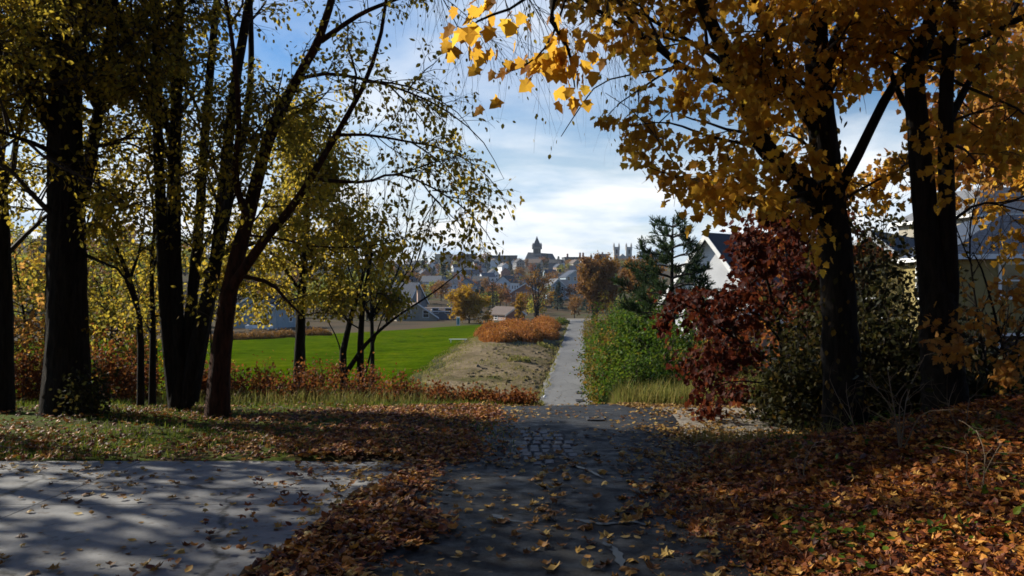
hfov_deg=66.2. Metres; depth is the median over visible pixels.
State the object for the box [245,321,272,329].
parked car
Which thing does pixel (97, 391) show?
dark shrub
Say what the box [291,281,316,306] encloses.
hillside tree
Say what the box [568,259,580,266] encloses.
hillside house
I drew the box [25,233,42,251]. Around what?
hillside tree
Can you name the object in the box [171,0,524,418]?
maple tree
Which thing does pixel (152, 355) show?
sapling
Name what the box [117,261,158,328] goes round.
hillside tree
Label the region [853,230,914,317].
house
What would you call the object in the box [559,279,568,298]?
hillside house
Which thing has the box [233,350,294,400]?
russet shrub
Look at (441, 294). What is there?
hillside tree
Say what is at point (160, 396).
tall grass
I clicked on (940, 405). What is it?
bramble
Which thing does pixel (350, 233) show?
yellowing tree
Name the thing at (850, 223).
ivy
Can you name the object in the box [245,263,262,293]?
conifer tree
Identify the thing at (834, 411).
bramble
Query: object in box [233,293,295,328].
house
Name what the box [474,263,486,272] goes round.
hillside house
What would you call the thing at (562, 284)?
house
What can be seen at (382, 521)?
fallen leaves
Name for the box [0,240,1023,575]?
ground
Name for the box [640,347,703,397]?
hedge bush
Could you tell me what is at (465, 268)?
hillside house
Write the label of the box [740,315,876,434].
dark shrub
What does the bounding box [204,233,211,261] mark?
conifer tree
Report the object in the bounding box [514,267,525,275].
hillside tree
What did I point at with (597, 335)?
hedge bush
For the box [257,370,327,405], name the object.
russet shrub
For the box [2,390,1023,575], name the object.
fallen leaves
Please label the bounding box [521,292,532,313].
hillside tree
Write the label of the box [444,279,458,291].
hillside house
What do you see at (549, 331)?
brush clump
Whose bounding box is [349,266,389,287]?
hillside tree
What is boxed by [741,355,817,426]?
dark shrub
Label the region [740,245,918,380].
dark shrub
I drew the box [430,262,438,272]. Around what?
hillside house
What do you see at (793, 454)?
bramble
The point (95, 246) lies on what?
hillside tree
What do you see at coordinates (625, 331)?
hedge bush
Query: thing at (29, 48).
maple tree
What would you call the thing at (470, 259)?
skyline building
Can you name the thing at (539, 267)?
conifer tree
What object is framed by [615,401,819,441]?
fallen leaves
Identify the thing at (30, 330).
young tree
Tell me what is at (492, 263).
hillside house
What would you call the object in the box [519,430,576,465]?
cobblestone patch
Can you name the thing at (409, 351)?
lawn
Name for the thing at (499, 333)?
brush clump
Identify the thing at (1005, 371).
sapling
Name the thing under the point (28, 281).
hillside tree
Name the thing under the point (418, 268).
hillside house
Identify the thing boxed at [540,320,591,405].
concrete road
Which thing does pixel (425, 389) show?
russet shrub
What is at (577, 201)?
sky
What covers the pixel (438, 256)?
skyline building
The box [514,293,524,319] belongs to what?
maple tree
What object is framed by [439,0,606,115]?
maple tree
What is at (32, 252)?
hillside tree
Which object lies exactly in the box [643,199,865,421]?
red maple sapling
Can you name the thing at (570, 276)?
house
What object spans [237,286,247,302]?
spruce tree
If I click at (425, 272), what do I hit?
hillside house
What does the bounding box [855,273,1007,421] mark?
dark shrub
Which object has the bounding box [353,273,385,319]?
hillside tree
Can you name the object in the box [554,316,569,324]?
brush clump
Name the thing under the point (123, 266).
sapling
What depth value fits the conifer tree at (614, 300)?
210.19 m
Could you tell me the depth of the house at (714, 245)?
46.97 m
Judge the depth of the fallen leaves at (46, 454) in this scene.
10.10 m
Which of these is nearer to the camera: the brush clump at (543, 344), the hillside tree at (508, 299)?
the brush clump at (543, 344)
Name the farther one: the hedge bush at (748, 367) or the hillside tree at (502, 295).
the hillside tree at (502, 295)
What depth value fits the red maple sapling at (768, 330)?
15.43 m
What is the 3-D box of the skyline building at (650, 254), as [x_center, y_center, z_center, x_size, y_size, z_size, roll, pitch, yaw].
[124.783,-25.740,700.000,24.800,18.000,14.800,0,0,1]
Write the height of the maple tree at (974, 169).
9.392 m
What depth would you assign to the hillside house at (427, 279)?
342.43 m
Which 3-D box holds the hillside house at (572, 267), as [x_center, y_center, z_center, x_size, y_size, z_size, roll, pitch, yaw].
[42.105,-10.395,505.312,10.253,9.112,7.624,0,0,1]
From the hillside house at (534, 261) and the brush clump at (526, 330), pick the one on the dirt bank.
the brush clump at (526, 330)
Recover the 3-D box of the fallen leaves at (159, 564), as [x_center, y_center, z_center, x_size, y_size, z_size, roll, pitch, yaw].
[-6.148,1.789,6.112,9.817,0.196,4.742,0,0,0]
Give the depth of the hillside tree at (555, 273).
434.80 m
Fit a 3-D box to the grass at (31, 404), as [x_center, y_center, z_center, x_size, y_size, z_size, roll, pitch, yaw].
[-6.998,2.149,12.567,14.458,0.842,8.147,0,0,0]
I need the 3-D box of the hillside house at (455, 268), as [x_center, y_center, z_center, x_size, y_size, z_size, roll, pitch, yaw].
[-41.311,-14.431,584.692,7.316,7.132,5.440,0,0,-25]
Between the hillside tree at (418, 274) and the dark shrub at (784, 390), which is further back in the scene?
the hillside tree at (418, 274)
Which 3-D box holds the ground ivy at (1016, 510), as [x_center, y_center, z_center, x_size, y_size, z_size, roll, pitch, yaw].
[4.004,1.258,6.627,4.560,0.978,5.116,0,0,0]
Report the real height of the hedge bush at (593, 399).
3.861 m
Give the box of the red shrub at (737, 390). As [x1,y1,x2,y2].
[705,372,754,406]
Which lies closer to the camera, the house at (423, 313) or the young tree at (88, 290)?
the young tree at (88, 290)
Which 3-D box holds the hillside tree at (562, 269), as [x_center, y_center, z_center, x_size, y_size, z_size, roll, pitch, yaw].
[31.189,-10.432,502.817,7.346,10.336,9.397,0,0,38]
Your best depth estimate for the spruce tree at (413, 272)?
249.90 m
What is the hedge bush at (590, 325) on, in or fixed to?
on the ground at (338, 326)
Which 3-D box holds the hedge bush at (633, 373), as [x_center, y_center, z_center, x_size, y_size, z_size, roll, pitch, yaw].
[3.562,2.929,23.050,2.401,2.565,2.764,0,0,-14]
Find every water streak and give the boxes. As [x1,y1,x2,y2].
[492,514,525,521]
[565,460,602,477]
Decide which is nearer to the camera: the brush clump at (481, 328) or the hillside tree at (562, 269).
the brush clump at (481, 328)
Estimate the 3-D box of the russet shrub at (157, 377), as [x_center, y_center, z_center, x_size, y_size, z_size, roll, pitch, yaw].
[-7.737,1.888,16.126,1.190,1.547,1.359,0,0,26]
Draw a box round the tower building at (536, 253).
[525,237,554,267]
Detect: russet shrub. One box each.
[14,328,44,403]
[19,341,44,401]
[89,318,158,404]
[101,341,165,401]
[197,360,208,403]
[202,361,268,401]
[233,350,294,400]
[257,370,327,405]
[284,354,345,398]
[305,353,375,402]
[339,350,398,398]
[359,363,430,401]
[398,377,449,399]
[415,376,468,402]
[437,382,494,402]
[480,383,532,405]
[501,387,542,405]
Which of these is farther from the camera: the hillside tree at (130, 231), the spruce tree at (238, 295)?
the hillside tree at (130, 231)
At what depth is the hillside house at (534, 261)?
585.26 m
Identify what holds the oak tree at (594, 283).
on the ground at (338, 326)
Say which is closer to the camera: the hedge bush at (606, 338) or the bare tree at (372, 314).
the bare tree at (372, 314)
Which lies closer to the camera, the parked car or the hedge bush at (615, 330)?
the hedge bush at (615, 330)
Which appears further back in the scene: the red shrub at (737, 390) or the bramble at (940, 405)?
the red shrub at (737, 390)
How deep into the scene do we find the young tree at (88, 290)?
33.99 m
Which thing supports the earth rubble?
on the dirt bank
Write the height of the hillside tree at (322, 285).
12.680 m
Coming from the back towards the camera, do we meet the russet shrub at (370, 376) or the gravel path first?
the russet shrub at (370, 376)
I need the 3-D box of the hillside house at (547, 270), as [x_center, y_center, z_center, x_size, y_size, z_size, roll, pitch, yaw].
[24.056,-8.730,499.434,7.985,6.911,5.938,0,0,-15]
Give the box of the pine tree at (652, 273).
[607,209,741,345]
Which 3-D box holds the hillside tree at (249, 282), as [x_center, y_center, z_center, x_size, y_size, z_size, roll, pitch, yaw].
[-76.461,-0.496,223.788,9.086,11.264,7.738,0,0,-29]
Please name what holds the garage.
on the ground at (338, 326)
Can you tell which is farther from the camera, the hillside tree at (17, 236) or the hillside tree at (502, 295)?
the hillside tree at (17, 236)
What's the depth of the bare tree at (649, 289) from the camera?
62.10 m
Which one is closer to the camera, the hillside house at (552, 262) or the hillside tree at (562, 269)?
the hillside tree at (562, 269)
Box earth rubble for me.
[448,338,559,397]
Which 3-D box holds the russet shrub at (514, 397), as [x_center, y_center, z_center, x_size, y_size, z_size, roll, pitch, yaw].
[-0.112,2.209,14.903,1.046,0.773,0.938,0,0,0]
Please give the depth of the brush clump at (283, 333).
105.23 m
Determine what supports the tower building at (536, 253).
on the ground at (338, 326)
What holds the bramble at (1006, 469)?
on the ground at (338, 326)
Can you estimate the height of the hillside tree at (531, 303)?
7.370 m
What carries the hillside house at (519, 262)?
on the ground at (338, 326)
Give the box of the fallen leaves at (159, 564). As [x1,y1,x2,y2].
[0,459,392,575]
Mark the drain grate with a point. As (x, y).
(596, 418)
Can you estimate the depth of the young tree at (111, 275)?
20.97 m
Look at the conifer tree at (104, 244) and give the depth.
237.04 m
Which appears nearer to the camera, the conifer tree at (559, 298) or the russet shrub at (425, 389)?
the russet shrub at (425, 389)
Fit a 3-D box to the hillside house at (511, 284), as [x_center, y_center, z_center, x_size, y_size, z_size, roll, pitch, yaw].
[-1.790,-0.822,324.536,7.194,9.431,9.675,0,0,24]
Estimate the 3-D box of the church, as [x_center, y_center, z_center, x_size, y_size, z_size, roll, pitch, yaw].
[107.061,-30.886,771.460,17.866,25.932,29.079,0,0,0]
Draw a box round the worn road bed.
[527,431,568,466]
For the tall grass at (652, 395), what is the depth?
15.29 m
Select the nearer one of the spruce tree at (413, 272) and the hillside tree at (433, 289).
the spruce tree at (413, 272)
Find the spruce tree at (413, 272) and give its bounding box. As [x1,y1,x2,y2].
[403,258,419,281]
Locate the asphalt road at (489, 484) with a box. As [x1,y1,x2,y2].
[331,404,754,575]
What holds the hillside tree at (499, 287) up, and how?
on the ground at (338, 326)
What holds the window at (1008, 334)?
in the house at (980, 287)
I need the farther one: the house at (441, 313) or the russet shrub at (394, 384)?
the house at (441, 313)
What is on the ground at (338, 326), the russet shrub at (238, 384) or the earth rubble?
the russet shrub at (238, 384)
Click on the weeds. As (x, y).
(465, 348)
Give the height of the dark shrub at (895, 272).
4.091 m
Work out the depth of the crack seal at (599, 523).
6.04 m
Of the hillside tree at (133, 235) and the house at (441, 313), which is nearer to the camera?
the house at (441, 313)
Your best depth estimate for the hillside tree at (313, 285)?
210.06 m
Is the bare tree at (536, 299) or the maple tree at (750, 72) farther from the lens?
the bare tree at (536, 299)
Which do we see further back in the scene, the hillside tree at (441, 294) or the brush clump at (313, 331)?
the hillside tree at (441, 294)
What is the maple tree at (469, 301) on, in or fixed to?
on the ground at (338, 326)
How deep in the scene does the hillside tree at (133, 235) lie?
342.32 m
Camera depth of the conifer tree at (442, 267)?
429.99 m
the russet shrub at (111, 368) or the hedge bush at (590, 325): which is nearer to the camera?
the russet shrub at (111, 368)
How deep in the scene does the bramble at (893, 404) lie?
7.30 m
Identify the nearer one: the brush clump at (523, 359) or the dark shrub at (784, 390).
the dark shrub at (784, 390)
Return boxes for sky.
[3,0,1023,265]
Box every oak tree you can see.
[574,250,628,320]
[617,255,666,301]
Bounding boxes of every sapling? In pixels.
[81,131,156,408]
[117,132,215,406]
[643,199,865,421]
[690,188,892,371]
[899,112,1023,396]
[915,252,1023,395]
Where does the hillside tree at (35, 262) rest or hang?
on the ground at (338, 326)
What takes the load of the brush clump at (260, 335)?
on the ground at (338, 326)
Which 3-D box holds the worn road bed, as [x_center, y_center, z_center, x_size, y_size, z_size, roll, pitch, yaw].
[0.408,1.869,9.261,0.565,0.061,2.345,0,0,0]
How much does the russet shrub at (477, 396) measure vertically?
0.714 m
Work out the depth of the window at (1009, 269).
31.27 m
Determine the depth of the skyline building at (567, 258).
732.60 m
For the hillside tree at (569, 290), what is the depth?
295.12 m
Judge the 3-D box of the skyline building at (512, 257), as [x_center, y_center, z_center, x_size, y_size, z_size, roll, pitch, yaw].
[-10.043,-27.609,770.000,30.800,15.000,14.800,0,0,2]
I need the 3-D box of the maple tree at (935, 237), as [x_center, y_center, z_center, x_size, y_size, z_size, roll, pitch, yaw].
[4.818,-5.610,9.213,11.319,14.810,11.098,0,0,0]
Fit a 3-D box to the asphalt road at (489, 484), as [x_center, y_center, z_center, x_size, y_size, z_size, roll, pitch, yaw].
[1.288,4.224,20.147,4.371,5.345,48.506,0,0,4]
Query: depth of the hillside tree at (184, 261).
293.65 m
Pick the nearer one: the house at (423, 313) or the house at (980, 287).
the house at (980, 287)
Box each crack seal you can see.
[572,518,649,525]
[602,536,624,565]
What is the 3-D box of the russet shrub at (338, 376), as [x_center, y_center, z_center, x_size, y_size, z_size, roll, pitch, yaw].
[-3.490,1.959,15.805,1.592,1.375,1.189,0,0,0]
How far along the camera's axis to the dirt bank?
65.77 m
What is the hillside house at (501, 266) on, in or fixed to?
on the ground at (338, 326)
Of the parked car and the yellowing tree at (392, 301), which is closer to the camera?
the yellowing tree at (392, 301)
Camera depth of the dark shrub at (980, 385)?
9.54 m
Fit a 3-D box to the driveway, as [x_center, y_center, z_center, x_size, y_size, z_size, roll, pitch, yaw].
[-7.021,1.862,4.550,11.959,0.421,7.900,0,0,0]
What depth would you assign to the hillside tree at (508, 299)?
249.49 m
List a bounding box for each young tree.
[5,155,41,384]
[9,211,96,377]
[11,236,45,394]
[14,231,159,376]
[15,246,121,382]
[42,239,190,390]
[91,240,207,393]
[146,242,267,385]
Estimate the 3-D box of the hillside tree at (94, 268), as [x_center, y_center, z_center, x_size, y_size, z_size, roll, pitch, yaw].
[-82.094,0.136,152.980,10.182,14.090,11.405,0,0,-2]
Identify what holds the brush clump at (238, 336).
on the ground at (338, 326)
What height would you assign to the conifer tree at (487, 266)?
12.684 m
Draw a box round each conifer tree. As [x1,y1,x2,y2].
[35,226,45,262]
[100,237,114,268]
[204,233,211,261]
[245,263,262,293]
[439,264,446,278]
[485,256,489,271]
[508,260,513,274]
[536,263,542,277]
[543,254,548,267]
[551,285,563,309]
[552,282,564,303]
[581,297,590,311]
[602,296,618,315]
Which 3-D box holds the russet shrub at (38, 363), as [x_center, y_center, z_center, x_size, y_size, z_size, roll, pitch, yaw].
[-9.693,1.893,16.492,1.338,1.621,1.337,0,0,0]
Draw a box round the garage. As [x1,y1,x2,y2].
[486,306,526,320]
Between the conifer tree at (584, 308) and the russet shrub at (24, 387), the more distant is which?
the conifer tree at (584, 308)
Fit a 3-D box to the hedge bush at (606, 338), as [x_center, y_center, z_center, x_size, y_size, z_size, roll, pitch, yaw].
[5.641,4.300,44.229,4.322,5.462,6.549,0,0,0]
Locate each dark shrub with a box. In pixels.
[49,360,121,417]
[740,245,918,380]
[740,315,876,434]
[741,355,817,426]
[769,159,996,389]
[787,257,918,430]
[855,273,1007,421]
[908,278,1023,396]
[965,351,1023,401]
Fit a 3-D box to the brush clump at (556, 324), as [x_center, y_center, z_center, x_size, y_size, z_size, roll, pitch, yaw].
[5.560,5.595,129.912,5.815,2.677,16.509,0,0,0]
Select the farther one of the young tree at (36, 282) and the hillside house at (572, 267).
the hillside house at (572, 267)
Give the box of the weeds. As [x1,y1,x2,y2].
[405,322,590,403]
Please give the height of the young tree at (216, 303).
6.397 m
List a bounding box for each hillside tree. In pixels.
[11,224,30,250]
[12,255,28,302]
[14,255,45,310]
[17,253,45,314]
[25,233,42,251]
[26,244,41,260]
[87,243,100,254]
[87,255,109,302]
[87,265,122,327]
[115,228,144,250]
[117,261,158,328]
[123,223,138,235]
[181,250,201,273]
[182,248,189,275]
[241,271,257,292]
[286,265,308,292]
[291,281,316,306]
[306,271,354,319]
[306,278,320,312]
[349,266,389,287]
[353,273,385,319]
[414,273,423,280]
[425,280,434,296]
[429,282,439,297]
[434,281,446,300]
[441,271,452,278]
[479,277,490,289]
[479,290,499,309]
[493,288,507,305]
[495,283,509,292]
[501,288,513,305]
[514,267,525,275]
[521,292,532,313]
[525,295,549,313]
[527,263,536,274]
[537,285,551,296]
[547,289,556,306]
[552,271,560,278]
[556,264,564,272]
[563,284,576,298]
[566,296,581,317]
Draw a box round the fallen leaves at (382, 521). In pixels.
[116,402,503,575]
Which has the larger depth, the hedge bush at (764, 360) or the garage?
the garage
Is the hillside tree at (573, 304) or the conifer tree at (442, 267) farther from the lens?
the conifer tree at (442, 267)
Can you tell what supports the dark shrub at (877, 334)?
on the ground at (338, 326)
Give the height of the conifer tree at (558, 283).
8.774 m
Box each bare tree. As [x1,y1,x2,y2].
[340,129,470,387]
[509,266,561,316]
[628,272,663,327]
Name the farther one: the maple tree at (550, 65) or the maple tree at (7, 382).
the maple tree at (7, 382)
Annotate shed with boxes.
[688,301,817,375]
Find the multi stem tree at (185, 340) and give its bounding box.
[56,0,310,411]
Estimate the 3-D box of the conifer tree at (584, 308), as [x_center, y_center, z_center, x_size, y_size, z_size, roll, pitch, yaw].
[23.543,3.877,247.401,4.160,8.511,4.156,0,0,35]
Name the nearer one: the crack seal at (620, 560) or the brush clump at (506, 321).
the crack seal at (620, 560)
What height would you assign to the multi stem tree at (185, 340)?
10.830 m
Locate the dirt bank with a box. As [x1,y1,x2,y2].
[422,326,565,395]
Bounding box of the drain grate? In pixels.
[586,416,604,420]
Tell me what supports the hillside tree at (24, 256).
on the ground at (338, 326)
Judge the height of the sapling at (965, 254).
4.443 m
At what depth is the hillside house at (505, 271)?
503.02 m
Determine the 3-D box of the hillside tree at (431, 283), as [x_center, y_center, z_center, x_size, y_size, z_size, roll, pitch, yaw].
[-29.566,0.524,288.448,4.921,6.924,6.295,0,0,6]
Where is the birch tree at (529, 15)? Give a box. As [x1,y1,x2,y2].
[387,0,672,175]
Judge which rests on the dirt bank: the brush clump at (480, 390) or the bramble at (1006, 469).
the brush clump at (480, 390)
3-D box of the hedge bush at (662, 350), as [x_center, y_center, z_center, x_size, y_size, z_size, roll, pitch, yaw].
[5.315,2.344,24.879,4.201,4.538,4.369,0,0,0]
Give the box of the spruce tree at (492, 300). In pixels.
[488,279,498,309]
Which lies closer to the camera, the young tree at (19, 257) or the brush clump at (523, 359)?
the young tree at (19, 257)
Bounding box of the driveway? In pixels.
[0,461,412,575]
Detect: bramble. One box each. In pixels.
[763,412,850,490]
[801,363,886,437]
[850,353,977,448]
[921,372,1018,439]
[938,410,1023,501]
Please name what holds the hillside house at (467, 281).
on the ground at (338, 326)
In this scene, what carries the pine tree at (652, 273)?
on the ground at (338, 326)
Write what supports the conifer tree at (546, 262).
on the ground at (338, 326)
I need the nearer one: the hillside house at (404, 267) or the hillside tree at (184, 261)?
the hillside tree at (184, 261)
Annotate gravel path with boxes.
[650,406,819,445]
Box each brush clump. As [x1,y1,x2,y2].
[209,331,249,339]
[242,329,277,338]
[269,328,294,337]
[305,326,332,335]
[465,387,491,394]
[473,320,499,336]
[478,321,518,342]
[496,317,518,326]
[507,317,544,342]
[507,355,530,362]
[532,314,561,329]
[532,319,561,339]
[536,341,555,348]
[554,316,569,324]
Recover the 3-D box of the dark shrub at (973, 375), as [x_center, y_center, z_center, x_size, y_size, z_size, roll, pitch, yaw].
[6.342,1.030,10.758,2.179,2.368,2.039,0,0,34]
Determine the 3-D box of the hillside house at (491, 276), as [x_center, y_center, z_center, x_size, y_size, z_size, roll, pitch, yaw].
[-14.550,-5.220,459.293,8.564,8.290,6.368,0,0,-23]
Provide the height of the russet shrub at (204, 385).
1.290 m
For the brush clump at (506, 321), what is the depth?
102.46 m
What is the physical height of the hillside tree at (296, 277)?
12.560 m
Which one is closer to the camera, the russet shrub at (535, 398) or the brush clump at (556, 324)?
the russet shrub at (535, 398)
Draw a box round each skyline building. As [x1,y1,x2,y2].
[434,252,452,265]
[457,252,476,263]
[492,252,517,262]
[561,253,592,267]
[637,249,665,266]
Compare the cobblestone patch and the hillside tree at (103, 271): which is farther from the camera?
the hillside tree at (103, 271)
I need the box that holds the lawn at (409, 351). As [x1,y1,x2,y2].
[14,324,481,399]
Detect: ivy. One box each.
[706,382,1023,575]
[792,68,872,430]
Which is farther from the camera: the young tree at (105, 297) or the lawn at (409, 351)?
the lawn at (409, 351)
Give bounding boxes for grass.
[0,397,529,460]
[15,381,461,402]
[163,385,544,406]
[595,371,774,404]
[675,416,846,467]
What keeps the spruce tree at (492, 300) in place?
on the ground at (338, 326)
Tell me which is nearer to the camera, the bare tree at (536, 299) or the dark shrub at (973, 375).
the dark shrub at (973, 375)
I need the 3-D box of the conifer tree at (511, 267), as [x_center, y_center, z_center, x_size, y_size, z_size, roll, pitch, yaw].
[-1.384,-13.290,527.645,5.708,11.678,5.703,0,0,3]
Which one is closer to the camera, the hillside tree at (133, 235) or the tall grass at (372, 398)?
the tall grass at (372, 398)
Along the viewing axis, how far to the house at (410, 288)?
202.85 m
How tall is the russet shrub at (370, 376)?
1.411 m
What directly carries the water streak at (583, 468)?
on the asphalt road at (489, 484)
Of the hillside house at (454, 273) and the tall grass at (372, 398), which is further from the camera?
the hillside house at (454, 273)
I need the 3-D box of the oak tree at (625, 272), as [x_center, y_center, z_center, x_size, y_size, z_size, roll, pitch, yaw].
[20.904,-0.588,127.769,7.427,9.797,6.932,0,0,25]
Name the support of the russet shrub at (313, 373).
on the ground at (338, 326)
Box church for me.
[613,243,631,260]
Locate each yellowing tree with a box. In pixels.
[201,82,394,388]
[273,237,489,390]
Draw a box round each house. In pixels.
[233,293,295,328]
[376,282,428,316]
[389,290,438,320]
[395,264,408,274]
[414,265,428,275]
[418,269,431,275]
[420,275,443,293]
[425,307,455,319]
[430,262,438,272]
[443,271,457,277]
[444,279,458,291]
[451,264,458,271]
[457,278,477,291]
[459,264,473,273]
[465,269,479,279]
[472,275,489,288]
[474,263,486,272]
[479,272,495,284]
[487,269,498,280]
[490,259,495,268]
[495,275,519,295]
[497,262,509,273]
[501,267,509,275]
[510,283,541,304]
[513,258,524,269]
[528,259,542,269]
[543,269,555,277]
[544,278,566,299]
[548,259,561,268]
[553,263,563,270]
[559,270,580,296]
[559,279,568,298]
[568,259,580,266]
[569,265,581,269]
[657,233,809,335]
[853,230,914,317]
[889,187,1023,236]
[897,215,1023,377]
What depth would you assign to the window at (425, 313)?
172.41 m
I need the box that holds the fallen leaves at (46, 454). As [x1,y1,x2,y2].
[0,401,522,461]
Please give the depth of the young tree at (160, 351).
23.97 m
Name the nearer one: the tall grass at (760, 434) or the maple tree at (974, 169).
the tall grass at (760, 434)
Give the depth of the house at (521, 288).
258.27 m
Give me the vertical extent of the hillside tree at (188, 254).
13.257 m
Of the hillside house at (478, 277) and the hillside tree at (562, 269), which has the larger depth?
the hillside tree at (562, 269)
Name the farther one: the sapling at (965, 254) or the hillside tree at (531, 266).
the hillside tree at (531, 266)
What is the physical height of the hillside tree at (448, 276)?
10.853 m
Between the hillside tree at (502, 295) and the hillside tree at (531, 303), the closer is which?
the hillside tree at (531, 303)
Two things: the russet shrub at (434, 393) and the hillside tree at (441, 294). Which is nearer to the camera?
the russet shrub at (434, 393)
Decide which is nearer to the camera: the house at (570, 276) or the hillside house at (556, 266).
the house at (570, 276)
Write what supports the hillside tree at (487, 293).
on the ground at (338, 326)
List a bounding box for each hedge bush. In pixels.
[569,293,645,382]
[573,317,620,404]
[574,290,622,349]
[577,292,684,402]
[577,339,619,404]
[581,289,689,403]
[590,345,665,403]
[614,297,714,381]
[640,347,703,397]
[662,322,777,389]
[721,338,774,377]
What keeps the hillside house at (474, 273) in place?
on the ground at (338, 326)
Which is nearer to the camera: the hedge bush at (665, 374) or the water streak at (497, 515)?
the water streak at (497, 515)
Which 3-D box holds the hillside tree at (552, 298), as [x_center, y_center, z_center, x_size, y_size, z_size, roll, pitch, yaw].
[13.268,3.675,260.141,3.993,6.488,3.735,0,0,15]
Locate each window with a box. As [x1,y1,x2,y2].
[423,310,428,317]
[998,261,1023,299]
[998,333,1023,371]
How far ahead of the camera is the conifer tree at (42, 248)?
267.65 m
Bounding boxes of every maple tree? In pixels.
[0,0,129,412]
[0,0,247,416]
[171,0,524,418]
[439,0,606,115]
[444,283,494,322]
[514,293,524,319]
[545,0,1023,431]
[774,0,1023,412]
[858,0,1023,211]
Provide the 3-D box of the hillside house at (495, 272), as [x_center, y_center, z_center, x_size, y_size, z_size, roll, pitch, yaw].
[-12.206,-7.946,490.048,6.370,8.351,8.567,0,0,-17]
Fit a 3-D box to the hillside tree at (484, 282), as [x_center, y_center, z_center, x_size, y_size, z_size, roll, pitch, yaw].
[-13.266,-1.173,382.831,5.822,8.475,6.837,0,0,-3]

